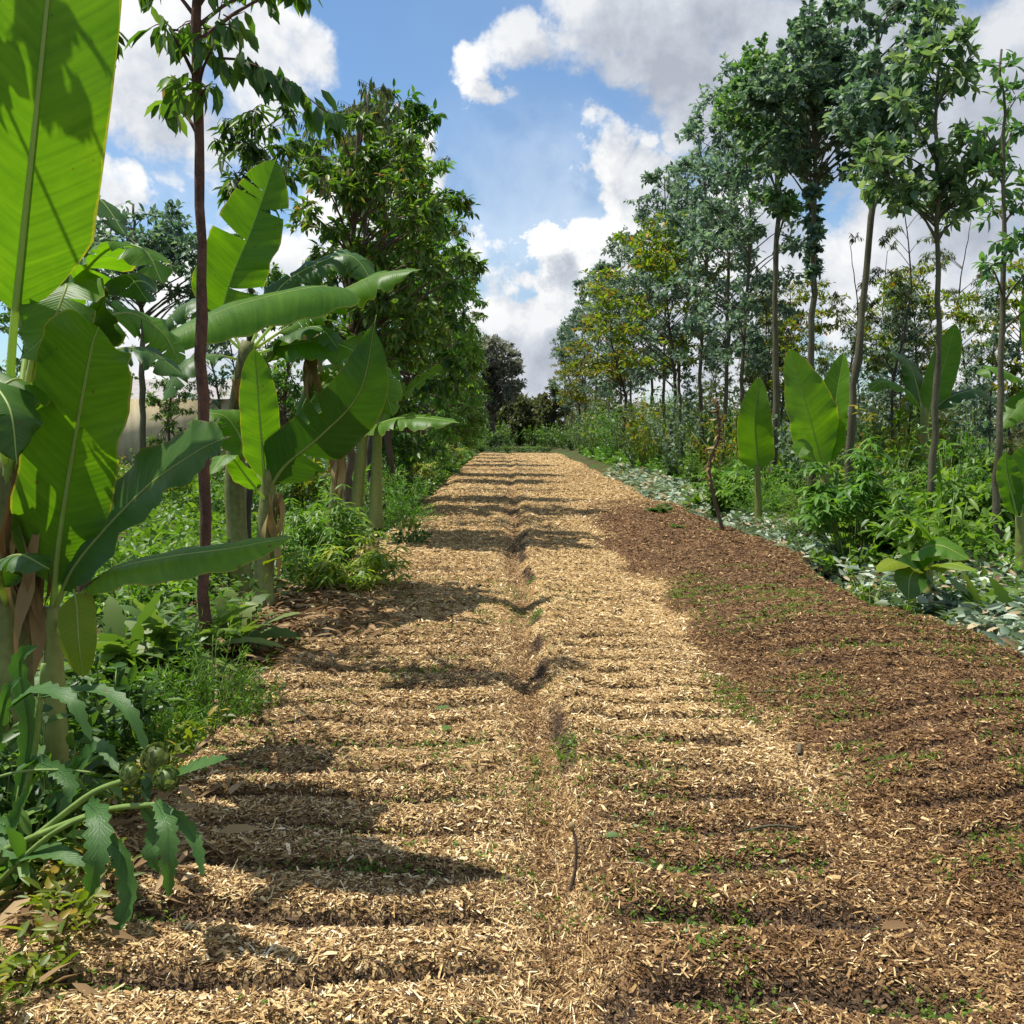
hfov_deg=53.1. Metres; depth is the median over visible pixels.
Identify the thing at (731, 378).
narrow leaf tree
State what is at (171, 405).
broad leaf tree
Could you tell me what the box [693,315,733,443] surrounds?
narrow leaf tree
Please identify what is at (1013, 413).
banana plant
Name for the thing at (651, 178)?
eucalyptus tree
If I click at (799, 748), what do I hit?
wood splinter
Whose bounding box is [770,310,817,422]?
eucalyptus tree
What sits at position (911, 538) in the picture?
leafy bush
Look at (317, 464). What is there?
tall shrub
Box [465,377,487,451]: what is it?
broad leaf tree
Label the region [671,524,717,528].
fern
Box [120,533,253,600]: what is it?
leafy bush
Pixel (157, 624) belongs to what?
artichoke plant
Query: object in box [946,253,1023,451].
yellow green tree
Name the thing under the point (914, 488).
leafy bush
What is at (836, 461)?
tall shrub
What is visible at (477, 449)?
leafy bush
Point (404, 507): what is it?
feathery bush
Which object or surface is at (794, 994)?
dark mulch crumbs
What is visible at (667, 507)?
fern
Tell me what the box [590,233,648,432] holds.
eucalyptus tree
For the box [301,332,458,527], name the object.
banana plant
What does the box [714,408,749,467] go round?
tall shrub
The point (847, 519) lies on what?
fern
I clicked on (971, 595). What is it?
artichoke plant
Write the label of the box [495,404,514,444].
dark tree
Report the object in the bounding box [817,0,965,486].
eucalyptus tree
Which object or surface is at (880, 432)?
star leaf bush
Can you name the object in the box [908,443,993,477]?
tall fern
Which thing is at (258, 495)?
tall shrub
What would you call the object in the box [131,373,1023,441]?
woods
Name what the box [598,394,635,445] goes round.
tall shrub
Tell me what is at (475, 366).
broad leaf tree
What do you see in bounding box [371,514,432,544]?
leafy bush
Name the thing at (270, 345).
broad leaf tree
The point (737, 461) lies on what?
feathery bush
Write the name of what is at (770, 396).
eucalyptus tree
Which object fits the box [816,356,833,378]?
eucalyptus tree
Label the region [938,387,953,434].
narrow leaf tree
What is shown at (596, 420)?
tall shrub
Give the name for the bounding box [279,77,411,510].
narrow leaf tree
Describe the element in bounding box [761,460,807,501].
leafy bush
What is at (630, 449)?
leafy bush
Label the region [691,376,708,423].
narrow leaf tree
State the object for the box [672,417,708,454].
leafy bush
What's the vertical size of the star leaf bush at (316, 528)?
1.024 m
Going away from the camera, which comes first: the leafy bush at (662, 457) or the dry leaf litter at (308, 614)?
the dry leaf litter at (308, 614)
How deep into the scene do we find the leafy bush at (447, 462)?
32.95 m
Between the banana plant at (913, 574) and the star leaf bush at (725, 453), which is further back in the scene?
the star leaf bush at (725, 453)
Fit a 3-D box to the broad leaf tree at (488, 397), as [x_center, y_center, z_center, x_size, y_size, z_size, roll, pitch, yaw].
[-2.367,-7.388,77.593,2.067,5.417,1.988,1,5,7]
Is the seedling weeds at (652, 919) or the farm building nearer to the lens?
the seedling weeds at (652, 919)
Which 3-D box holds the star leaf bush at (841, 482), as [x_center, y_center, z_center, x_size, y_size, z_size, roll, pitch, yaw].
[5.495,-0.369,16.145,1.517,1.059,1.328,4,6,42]
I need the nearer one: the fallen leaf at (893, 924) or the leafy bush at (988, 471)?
the fallen leaf at (893, 924)
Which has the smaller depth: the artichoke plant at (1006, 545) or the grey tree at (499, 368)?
the artichoke plant at (1006, 545)
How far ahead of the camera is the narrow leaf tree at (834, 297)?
20.68 m
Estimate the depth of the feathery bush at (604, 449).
45.68 m
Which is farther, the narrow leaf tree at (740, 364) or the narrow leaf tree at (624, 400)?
the narrow leaf tree at (624, 400)
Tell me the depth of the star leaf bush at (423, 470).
26.53 m
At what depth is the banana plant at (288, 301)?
9.39 m
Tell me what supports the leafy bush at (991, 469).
on the ground at (568, 453)
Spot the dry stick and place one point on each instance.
(571, 825)
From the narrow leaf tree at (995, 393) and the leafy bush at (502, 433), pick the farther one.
the leafy bush at (502, 433)
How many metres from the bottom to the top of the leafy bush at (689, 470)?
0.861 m
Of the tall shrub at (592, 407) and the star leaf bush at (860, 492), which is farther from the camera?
the tall shrub at (592, 407)
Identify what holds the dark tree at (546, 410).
on the ground at (568, 453)
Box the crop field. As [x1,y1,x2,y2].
[43,464,329,607]
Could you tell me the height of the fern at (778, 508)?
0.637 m
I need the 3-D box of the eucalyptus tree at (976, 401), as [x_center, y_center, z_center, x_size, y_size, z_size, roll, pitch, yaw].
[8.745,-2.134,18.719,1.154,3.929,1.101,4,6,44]
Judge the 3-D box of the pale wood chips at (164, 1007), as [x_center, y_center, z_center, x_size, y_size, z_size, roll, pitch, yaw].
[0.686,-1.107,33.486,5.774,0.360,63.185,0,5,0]
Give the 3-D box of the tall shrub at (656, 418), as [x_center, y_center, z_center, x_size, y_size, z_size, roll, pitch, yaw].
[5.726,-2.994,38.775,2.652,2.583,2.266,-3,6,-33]
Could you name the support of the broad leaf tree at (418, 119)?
on the ground at (568, 453)
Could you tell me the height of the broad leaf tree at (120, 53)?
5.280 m
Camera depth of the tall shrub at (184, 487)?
22.95 m
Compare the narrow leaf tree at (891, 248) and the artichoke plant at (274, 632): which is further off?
the narrow leaf tree at (891, 248)
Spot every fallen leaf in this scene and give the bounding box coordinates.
[436,705,453,709]
[441,725,451,731]
[598,832,621,836]
[872,920,909,929]
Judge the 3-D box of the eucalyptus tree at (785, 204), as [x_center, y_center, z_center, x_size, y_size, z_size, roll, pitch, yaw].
[5.004,-4.661,19.866,2.657,9.073,2.867,0,5,0]
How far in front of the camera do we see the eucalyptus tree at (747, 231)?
22.35 m
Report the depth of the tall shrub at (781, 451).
19.27 m
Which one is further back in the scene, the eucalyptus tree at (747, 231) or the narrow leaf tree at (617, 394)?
the narrow leaf tree at (617, 394)
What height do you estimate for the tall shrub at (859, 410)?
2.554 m
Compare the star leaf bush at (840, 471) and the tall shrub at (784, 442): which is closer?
the star leaf bush at (840, 471)
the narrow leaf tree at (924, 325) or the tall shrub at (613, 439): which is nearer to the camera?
the tall shrub at (613, 439)
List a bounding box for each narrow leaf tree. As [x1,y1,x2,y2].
[210,288,259,398]
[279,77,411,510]
[402,138,474,471]
[434,210,484,453]
[612,357,629,413]
[614,390,632,414]
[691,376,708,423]
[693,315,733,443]
[695,310,730,442]
[729,288,771,392]
[732,311,772,392]
[735,324,768,400]
[737,269,785,398]
[738,295,794,413]
[759,285,796,416]
[814,233,891,459]
[854,197,949,463]
[855,240,922,437]
[879,270,934,434]
[911,322,935,406]
[913,325,936,405]
[923,213,1004,439]
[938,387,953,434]
[958,308,997,449]
[985,347,1007,442]
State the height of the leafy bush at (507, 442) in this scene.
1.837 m
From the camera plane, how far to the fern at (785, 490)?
17.23 m
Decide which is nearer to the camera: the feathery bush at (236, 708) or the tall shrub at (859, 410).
the feathery bush at (236, 708)
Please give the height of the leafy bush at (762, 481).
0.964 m
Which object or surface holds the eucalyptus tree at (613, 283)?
on the ground at (568, 453)
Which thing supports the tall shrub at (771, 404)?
on the ground at (568, 453)
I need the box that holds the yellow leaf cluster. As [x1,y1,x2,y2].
[849,405,876,426]
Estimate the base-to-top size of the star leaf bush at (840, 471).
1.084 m
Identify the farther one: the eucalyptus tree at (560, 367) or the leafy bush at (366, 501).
the eucalyptus tree at (560, 367)
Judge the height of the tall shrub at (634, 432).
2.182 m
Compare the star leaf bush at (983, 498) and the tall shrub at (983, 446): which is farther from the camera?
the tall shrub at (983, 446)
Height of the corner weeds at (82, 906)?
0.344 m
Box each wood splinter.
[746,824,799,830]
[753,690,785,692]
[797,743,801,754]
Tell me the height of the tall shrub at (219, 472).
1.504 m
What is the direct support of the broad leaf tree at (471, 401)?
on the ground at (568, 453)
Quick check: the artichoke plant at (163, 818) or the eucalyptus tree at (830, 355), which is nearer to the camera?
the artichoke plant at (163, 818)
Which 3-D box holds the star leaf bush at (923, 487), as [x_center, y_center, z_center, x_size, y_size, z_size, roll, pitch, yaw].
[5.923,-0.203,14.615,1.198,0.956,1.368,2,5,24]
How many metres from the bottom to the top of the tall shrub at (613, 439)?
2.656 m
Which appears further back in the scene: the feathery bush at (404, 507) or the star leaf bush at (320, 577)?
the feathery bush at (404, 507)
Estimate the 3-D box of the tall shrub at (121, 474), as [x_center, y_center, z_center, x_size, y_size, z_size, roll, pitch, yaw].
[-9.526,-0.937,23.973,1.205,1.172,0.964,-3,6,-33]
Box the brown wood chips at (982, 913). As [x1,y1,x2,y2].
[0,453,1023,1023]
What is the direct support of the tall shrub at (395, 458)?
on the ground at (568, 453)
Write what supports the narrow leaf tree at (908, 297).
on the ground at (568, 453)
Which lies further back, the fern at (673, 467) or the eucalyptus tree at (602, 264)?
the eucalyptus tree at (602, 264)
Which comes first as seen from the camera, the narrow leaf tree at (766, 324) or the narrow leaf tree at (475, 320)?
the narrow leaf tree at (766, 324)
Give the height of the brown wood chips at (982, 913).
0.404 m
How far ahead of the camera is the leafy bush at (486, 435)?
76.03 m
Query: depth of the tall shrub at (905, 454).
16.57 m
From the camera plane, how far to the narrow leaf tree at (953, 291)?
24.79 m
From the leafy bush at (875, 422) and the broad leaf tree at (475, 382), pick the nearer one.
the leafy bush at (875, 422)
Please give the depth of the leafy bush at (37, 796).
4.12 m
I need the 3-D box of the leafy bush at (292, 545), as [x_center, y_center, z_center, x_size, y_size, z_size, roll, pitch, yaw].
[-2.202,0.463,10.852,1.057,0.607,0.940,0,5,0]
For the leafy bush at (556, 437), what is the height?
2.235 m
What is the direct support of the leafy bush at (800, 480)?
on the ground at (568, 453)
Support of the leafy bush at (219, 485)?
on the ground at (568, 453)
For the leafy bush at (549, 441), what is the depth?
86.63 m
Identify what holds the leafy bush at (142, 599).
on the ground at (568, 453)
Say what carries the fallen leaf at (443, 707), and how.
on the path
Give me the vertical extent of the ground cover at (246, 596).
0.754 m
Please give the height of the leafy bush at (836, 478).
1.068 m
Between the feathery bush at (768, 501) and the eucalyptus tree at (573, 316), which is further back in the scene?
the eucalyptus tree at (573, 316)
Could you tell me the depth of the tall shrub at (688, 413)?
30.72 m
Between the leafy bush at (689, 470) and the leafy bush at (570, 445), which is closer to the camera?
the leafy bush at (689, 470)
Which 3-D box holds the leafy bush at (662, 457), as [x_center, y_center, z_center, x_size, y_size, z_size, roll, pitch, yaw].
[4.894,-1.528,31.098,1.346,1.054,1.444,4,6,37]
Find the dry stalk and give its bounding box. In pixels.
[701,397,727,529]
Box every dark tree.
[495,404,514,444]
[505,393,537,445]
[529,393,540,444]
[533,379,570,442]
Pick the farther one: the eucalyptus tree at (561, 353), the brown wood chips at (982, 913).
the eucalyptus tree at (561, 353)
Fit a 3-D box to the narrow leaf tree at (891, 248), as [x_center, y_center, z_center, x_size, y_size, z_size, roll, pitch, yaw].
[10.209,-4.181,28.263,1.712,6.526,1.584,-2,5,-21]
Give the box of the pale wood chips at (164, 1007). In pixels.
[0,453,1023,1023]
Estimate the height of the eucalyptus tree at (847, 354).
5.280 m
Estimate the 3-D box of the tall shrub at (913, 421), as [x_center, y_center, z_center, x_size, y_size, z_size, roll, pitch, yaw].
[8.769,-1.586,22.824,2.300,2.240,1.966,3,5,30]
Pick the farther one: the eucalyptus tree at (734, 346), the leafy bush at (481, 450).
the leafy bush at (481, 450)
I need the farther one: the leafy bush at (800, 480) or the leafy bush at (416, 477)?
the leafy bush at (416, 477)
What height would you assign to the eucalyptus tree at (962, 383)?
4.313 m
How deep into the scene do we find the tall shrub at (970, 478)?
13.39 m
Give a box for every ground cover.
[1,450,474,866]
[578,444,1023,588]
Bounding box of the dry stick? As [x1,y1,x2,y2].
[566,822,577,893]
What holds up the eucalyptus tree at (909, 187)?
on the ground at (568, 453)
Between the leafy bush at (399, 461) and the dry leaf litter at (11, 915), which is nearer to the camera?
the dry leaf litter at (11, 915)
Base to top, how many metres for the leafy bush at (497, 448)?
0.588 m
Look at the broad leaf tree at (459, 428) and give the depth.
35.18 m
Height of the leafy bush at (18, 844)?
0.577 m
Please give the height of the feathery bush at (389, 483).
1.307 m
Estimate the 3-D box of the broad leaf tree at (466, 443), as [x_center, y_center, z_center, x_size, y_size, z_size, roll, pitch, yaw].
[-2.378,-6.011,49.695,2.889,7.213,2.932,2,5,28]
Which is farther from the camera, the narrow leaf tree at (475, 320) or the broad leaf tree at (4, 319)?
the narrow leaf tree at (475, 320)
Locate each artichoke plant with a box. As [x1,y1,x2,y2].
[0,644,227,939]
[34,589,243,685]
[94,600,284,684]
[156,589,305,665]
[678,489,724,509]
[898,572,1023,615]
[940,577,1023,617]
[968,521,1014,561]
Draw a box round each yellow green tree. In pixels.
[548,345,614,453]
[563,272,668,455]
[577,210,735,468]
[736,278,852,424]
[833,260,980,426]
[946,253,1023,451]
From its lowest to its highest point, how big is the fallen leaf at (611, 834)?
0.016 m
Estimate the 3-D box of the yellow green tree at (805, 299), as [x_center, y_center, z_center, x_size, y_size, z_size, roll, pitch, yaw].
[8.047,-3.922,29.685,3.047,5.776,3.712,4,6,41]
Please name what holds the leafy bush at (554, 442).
on the ground at (568, 453)
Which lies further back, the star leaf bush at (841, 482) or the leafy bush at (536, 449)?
the leafy bush at (536, 449)
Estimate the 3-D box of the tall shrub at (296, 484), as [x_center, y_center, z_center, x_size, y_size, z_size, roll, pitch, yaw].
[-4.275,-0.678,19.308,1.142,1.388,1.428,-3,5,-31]
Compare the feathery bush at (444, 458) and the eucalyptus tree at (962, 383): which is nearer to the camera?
the feathery bush at (444, 458)
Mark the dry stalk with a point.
(708, 467)
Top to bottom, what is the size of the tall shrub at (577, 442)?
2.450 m
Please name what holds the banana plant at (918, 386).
on the ground at (568, 453)
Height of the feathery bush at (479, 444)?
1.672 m
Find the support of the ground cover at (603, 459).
on the ground at (568, 453)
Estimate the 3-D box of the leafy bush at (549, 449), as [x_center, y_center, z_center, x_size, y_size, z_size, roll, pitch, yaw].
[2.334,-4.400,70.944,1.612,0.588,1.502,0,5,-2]
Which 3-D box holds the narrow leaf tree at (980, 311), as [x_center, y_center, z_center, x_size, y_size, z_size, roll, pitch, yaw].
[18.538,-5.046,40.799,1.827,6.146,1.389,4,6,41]
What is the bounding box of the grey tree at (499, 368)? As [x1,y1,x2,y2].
[477,333,527,448]
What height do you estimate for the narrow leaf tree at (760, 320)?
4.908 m
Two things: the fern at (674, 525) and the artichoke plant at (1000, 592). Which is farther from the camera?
the fern at (674, 525)
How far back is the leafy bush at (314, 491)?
19.30 m
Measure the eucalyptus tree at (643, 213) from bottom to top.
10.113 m
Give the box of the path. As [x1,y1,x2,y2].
[0,453,1023,1023]
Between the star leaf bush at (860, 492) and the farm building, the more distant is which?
the farm building
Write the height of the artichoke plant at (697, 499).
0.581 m
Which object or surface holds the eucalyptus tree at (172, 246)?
on the ground at (568, 453)
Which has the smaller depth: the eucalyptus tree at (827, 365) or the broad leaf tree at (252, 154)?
the broad leaf tree at (252, 154)
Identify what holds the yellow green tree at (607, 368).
on the ground at (568, 453)
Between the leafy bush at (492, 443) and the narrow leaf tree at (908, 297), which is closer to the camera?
the narrow leaf tree at (908, 297)
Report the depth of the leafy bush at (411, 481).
20.43 m
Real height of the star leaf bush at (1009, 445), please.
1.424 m
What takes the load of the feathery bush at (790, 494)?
on the ground at (568, 453)
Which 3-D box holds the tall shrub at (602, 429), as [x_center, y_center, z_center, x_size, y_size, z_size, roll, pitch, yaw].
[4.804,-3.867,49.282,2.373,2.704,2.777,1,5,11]
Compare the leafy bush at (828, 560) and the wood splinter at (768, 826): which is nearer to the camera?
the wood splinter at (768, 826)
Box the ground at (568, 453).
[34,431,1023,824]
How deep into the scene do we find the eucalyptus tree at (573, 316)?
66.32 m
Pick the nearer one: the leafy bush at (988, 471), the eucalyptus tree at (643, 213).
the leafy bush at (988, 471)
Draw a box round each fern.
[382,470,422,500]
[440,460,462,476]
[602,452,624,465]
[645,503,690,512]
[662,463,699,476]
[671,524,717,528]
[762,491,815,519]
[779,488,799,495]
[824,486,919,544]
[844,500,1013,561]
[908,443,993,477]
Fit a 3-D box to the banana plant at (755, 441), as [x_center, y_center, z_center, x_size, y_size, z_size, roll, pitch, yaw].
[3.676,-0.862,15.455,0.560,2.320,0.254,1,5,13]
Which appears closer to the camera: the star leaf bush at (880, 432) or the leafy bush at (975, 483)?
the leafy bush at (975, 483)
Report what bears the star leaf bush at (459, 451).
on the ground at (568, 453)
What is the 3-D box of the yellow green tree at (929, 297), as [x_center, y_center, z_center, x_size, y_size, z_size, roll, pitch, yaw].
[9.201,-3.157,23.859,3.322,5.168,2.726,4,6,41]
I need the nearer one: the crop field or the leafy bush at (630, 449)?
the crop field
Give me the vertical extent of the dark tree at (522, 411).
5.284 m
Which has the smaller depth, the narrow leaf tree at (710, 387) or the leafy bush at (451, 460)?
the leafy bush at (451, 460)
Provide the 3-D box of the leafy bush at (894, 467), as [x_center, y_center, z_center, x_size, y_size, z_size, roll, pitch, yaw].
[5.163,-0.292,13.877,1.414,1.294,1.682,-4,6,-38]
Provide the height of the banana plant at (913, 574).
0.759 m
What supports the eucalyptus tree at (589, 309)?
on the ground at (568, 453)
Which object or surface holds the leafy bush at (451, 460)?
on the ground at (568, 453)
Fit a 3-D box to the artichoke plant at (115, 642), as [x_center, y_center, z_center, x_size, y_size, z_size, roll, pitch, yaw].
[-2.467,0.774,6.662,1.403,0.605,1.156,-2,5,-18]
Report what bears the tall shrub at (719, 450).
on the ground at (568, 453)
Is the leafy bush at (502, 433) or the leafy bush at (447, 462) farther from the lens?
the leafy bush at (502, 433)
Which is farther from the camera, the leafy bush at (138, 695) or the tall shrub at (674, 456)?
the tall shrub at (674, 456)
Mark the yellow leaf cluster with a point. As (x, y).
(869, 417)
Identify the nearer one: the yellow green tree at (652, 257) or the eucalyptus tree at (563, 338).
the yellow green tree at (652, 257)
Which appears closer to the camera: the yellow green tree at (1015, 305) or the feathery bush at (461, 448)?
the yellow green tree at (1015, 305)
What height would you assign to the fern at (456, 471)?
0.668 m
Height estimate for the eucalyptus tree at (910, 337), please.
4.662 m
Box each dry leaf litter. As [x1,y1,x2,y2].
[0,737,275,999]
[109,560,447,728]
[248,522,432,653]
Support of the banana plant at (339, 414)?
on the ground at (568, 453)
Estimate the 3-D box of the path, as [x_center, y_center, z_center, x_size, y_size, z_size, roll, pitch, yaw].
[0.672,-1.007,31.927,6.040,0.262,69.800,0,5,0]
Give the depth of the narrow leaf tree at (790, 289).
33.82 m
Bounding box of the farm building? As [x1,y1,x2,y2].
[117,380,231,463]
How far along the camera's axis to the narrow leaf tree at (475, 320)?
39.51 m
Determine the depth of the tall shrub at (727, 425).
29.79 m
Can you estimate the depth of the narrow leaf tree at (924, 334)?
43.85 m
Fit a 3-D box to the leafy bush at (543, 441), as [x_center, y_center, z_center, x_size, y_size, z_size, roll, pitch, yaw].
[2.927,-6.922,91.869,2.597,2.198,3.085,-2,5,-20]
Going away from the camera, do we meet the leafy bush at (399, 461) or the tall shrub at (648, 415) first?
the leafy bush at (399, 461)
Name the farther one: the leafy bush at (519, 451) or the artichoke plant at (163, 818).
the leafy bush at (519, 451)
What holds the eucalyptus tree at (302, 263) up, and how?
on the ground at (568, 453)
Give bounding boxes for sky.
[0,0,1023,428]
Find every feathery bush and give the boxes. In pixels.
[105,664,226,762]
[138,610,289,732]
[324,457,403,499]
[383,467,443,530]
[431,447,452,469]
[452,441,468,456]
[473,435,484,452]
[598,438,616,456]
[637,444,664,466]
[715,453,766,489]
[725,474,788,516]
[758,469,841,537]
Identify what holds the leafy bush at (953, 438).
on the ground at (568, 453)
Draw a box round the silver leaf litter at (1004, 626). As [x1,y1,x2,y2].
[600,462,1023,655]
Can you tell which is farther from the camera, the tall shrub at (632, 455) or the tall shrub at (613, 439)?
the tall shrub at (613, 439)
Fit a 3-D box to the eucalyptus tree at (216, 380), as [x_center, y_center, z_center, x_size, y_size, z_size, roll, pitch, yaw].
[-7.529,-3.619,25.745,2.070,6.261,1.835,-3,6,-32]
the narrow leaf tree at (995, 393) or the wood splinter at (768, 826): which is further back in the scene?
the narrow leaf tree at (995, 393)
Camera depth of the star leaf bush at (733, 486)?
17.33 m
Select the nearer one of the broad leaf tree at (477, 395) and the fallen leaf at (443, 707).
the fallen leaf at (443, 707)
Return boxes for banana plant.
[0,0,291,785]
[157,157,422,595]
[188,315,401,611]
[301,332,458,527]
[737,377,774,522]
[783,349,849,493]
[868,324,996,486]
[876,510,977,598]
[976,293,1023,427]
[996,446,1023,569]
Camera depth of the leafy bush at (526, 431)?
95.53 m
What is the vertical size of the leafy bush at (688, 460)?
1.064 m
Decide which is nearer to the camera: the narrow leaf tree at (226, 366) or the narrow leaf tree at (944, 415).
the narrow leaf tree at (226, 366)
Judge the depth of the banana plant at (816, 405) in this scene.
13.49 m
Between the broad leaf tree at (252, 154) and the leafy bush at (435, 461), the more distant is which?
the leafy bush at (435, 461)
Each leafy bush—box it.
[0,693,152,843]
[0,755,122,912]
[35,648,186,755]
[43,533,197,616]
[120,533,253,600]
[212,471,283,516]
[274,527,350,583]
[290,458,329,505]
[315,464,406,511]
[342,484,400,529]
[364,465,424,508]
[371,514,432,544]
[382,448,413,479]
[412,471,425,487]
[415,462,443,486]
[421,451,445,471]
[435,455,449,472]
[445,445,465,465]
[475,434,490,451]
[478,418,497,445]
[478,444,489,451]
[482,425,502,448]
[487,444,502,451]
[495,420,510,446]
[501,443,521,452]
[503,428,521,445]
[508,434,527,445]
[509,445,532,452]
[518,422,538,445]
[523,443,544,451]
[525,426,542,446]
[534,446,555,452]
[536,423,553,446]
[540,428,559,447]
[542,424,574,447]
[544,420,578,448]
[556,426,577,449]
[621,442,637,458]
[648,445,693,470]
[652,448,679,467]
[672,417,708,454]
[678,447,729,476]
[678,457,719,482]
[717,464,797,501]
[732,416,794,469]
[748,460,793,487]
[752,461,806,499]
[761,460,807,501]
[783,466,868,533]
[809,531,883,579]
[831,423,887,471]
[835,443,952,508]
[835,573,899,605]
[845,405,894,460]
[856,397,966,489]
[857,467,1014,573]
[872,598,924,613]
[912,479,984,543]
[937,444,983,483]
[948,468,1013,530]
[953,475,985,492]
[973,451,1013,487]
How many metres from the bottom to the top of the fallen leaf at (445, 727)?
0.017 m
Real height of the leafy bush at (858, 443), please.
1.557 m
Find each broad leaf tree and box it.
[0,300,27,377]
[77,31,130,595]
[124,0,345,666]
[145,324,197,445]
[207,99,307,569]
[252,328,298,420]
[260,262,317,459]
[282,110,489,531]
[327,78,480,501]
[367,156,475,486]
[388,213,483,461]
[401,230,487,469]
[430,249,490,450]
[448,318,492,449]
[461,356,486,446]
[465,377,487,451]
[470,371,486,449]
[477,379,492,440]
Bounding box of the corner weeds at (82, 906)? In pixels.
[0,704,234,1011]
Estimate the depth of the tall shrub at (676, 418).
36.78 m
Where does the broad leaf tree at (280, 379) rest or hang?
on the ground at (568, 453)
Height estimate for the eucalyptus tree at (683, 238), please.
9.871 m
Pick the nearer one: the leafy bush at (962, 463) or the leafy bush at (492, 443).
the leafy bush at (962, 463)
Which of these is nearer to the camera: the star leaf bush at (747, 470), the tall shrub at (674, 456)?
the star leaf bush at (747, 470)
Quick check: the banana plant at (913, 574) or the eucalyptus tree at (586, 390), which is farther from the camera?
the eucalyptus tree at (586, 390)
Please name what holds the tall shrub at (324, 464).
on the ground at (568, 453)
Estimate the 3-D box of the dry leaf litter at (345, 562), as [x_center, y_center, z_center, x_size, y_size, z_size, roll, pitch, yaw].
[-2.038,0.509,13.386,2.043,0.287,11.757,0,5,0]
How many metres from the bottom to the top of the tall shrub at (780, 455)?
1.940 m
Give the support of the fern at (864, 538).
on the ground at (568, 453)
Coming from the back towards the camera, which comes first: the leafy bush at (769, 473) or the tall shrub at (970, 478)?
the leafy bush at (769, 473)
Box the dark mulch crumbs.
[0,454,1023,1023]
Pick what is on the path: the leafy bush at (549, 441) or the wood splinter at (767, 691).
the wood splinter at (767, 691)
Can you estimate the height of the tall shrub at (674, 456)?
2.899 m
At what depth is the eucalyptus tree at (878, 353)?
25.42 m
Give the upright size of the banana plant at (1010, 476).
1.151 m
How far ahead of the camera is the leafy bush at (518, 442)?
96.32 m
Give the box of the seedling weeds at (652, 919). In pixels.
[0,563,1023,1023]
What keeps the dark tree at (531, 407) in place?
on the ground at (568, 453)
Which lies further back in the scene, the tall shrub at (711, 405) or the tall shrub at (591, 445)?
the tall shrub at (591, 445)
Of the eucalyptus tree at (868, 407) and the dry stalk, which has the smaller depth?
the dry stalk
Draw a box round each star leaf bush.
[278,484,397,561]
[281,535,415,594]
[394,451,438,486]
[446,442,467,464]
[685,462,754,517]
[704,437,748,468]
[725,464,767,479]
[787,437,926,560]
[813,458,895,488]
[839,459,894,479]
[854,417,918,453]
[889,465,962,508]
[914,457,1020,543]
[964,425,1023,483]
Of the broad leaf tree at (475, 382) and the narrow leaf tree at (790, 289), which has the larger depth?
the broad leaf tree at (475, 382)
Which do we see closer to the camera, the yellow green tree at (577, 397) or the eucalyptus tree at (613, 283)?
the eucalyptus tree at (613, 283)
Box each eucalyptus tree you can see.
[81,195,196,450]
[169,260,233,486]
[301,251,347,388]
[549,316,579,431]
[549,319,577,427]
[555,306,593,448]
[564,274,602,422]
[571,268,622,419]
[577,259,627,420]
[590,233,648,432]
[600,225,663,449]
[608,195,682,415]
[626,163,708,440]
[631,151,722,458]
[651,110,767,462]
[660,51,779,471]
[681,375,697,435]
[688,88,806,472]
[711,31,822,477]
[737,0,885,487]
[751,296,788,418]
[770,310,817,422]
[816,350,835,375]
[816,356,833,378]
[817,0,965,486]
[838,319,880,424]
[839,0,1012,501]
[863,281,926,424]
[863,354,895,429]
[874,283,931,435]
[954,377,972,425]
[958,288,1023,454]
[964,49,1023,543]
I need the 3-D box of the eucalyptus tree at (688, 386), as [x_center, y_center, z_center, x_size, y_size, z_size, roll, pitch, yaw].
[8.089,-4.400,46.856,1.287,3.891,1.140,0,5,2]
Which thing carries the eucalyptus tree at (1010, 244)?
on the ground at (568, 453)
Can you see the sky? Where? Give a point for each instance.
(556, 111)
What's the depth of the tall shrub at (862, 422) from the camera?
25.97 m
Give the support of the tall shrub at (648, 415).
on the ground at (568, 453)
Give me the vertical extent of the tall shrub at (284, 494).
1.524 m
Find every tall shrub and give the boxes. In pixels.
[117,452,129,479]
[120,448,138,468]
[155,444,197,494]
[210,447,225,483]
[217,465,290,529]
[221,461,300,508]
[276,462,318,508]
[303,454,326,489]
[319,449,365,489]
[382,436,406,476]
[564,413,598,448]
[565,390,623,457]
[567,393,604,449]
[575,407,615,448]
[588,403,629,448]
[597,403,637,454]
[598,378,685,466]
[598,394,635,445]
[617,390,687,466]
[622,412,645,449]
[627,382,694,450]
[627,398,692,437]
[631,392,692,445]
[644,377,716,476]
[679,394,736,465]
[681,393,736,455]
[682,410,739,481]
[709,371,746,436]
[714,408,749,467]
[737,403,802,472]
[762,414,815,487]
[769,389,791,440]
[772,401,871,485]
[819,402,904,484]
[843,422,928,486]
[845,384,879,446]
[855,402,871,437]
[856,397,959,451]
[875,424,962,489]
[880,414,1006,534]
[930,356,1021,457]
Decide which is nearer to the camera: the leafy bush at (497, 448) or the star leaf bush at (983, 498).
the star leaf bush at (983, 498)
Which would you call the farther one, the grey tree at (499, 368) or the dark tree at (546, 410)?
the dark tree at (546, 410)
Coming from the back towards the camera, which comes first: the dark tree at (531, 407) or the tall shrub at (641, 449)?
the dark tree at (531, 407)
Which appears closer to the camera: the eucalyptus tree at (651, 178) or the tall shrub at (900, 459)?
the tall shrub at (900, 459)
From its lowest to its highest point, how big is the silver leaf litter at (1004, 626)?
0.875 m
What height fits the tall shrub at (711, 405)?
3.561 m

